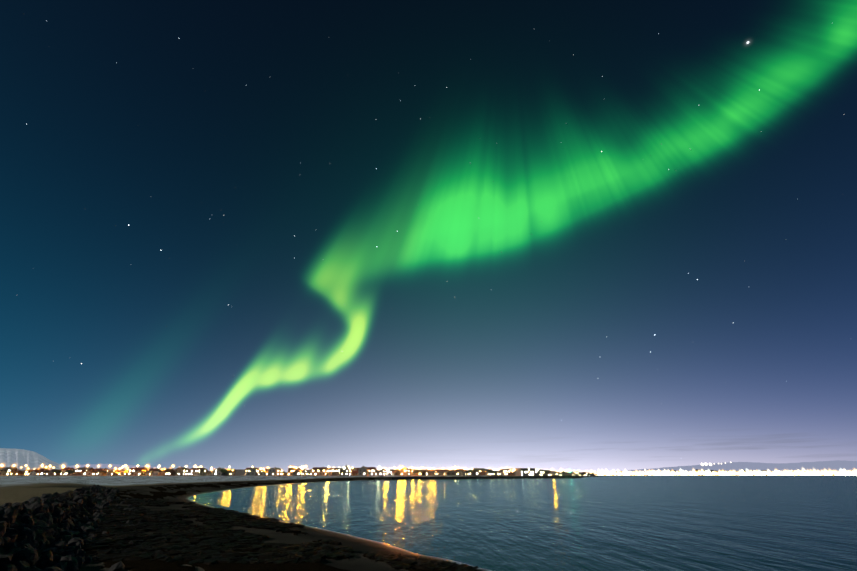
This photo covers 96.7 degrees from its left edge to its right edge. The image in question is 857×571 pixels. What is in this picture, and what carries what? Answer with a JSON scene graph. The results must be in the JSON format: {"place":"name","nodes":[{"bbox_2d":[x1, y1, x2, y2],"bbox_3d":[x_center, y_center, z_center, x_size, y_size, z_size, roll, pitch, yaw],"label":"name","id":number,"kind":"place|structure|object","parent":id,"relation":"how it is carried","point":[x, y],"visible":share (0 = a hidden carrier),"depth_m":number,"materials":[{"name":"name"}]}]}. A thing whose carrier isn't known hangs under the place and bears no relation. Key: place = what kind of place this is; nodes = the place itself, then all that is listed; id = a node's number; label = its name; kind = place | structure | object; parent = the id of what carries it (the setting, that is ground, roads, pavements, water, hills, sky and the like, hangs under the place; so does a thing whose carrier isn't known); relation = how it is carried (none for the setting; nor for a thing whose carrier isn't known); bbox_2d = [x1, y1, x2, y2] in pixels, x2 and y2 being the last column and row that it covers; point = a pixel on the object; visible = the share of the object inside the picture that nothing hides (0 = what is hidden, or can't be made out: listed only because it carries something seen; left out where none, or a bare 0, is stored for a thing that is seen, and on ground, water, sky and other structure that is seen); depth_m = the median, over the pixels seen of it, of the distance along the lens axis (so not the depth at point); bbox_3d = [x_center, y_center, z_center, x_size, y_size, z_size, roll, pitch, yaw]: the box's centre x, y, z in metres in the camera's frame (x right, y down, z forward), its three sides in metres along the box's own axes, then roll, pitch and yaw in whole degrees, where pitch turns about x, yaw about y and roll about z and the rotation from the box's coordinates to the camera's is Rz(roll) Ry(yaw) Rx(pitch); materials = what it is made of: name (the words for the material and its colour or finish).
{"place":"outdoors","nodes":[
{"label":"outdoors","id":0,"kind":"place"},
{"bbox_2d":[0,448,74,469],"bbox_3d":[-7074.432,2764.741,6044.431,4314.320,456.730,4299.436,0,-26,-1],"label":"mountain","id":1,"kind":"structure","parent":0,"point":[21,459],"depth_m":6386.24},
{"bbox_2d":[67,464,175,469],"bbox_3d":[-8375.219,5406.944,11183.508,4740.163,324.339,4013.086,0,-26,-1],"label":"ridge","id":2,"kind":"structure","parent":0,"point":[109,466],"depth_m":11205.36,"materials":[{"name":"grey"}]},
{"bbox_2d":[0,475,834,570],"bbox_3d":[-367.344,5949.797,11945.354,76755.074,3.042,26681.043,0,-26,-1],"label":"terrain","id":3,"kind":"structure","parent":0,"point":[15,489],"depth_m":31.03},
{"bbox_2d":[0,484,142,570],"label":"riprap boulders","id":4,"kind":"object","parent":3,"relation":"on","point":[33,536],"visible":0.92,"depth_m":13.95,"materials":[{"name":"grey stone"}]},
{"bbox_2d":[47,498,482,570],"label":"seaweed heaps","id":5,"kind":"object","parent":3,"relation":"on","point":[212,539],"visible":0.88,"depth_m":14.97,"materials":[{"name":"brown plant"}]},
{"bbox_2d":[0,465,566,475],"bbox_3d":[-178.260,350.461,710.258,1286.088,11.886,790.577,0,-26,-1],"label":"buildings","id":6,"kind":"structure","parent":3,"relation":"on","point":[264,469],"depth_m":399.71,"materials":[{"name":"white"}]},
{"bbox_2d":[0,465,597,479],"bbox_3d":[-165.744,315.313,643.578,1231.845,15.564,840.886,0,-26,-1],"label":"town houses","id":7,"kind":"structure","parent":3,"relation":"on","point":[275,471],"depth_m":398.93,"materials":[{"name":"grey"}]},
{"bbox_2d":[502,475,581,478],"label":"shoreline","id":8,"kind":"structure","parent":3,"relation":"on","point":[553,476],"depth_m":406.78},
{"bbox_2d":[588,469,856,475],"bbox_3d":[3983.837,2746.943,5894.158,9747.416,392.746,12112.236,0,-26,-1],"label":"city lights","id":9,"kind":"object","parent":3,"relation":"on","point":[842,472],"visible":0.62,"depth_m":2251.52},
{"bbox_2d":[0,0,856,474],"label":"sky","id":10,"kind":"structure","parent":0,"point":[555,235],"materials":[{"name":"blue"}]},
{"bbox_2d":[191,476,856,570],"bbox_3d":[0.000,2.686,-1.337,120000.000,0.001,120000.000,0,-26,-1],"label":"sea water","id":11,"kind":"structure","parent":0,"point":[703,523],"depth_m":29.44,"materials":[{"name":"blue liquid"}]},
{"bbox_2d":[606,460,856,472],"bbox_3d":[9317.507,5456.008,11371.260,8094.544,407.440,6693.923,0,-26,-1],"label":"ridge","id":12,"kind":"structure","parent":0,"point":[834,465],"depth_m":11388.16,"materials":[{"name":"grey"}]}
]}

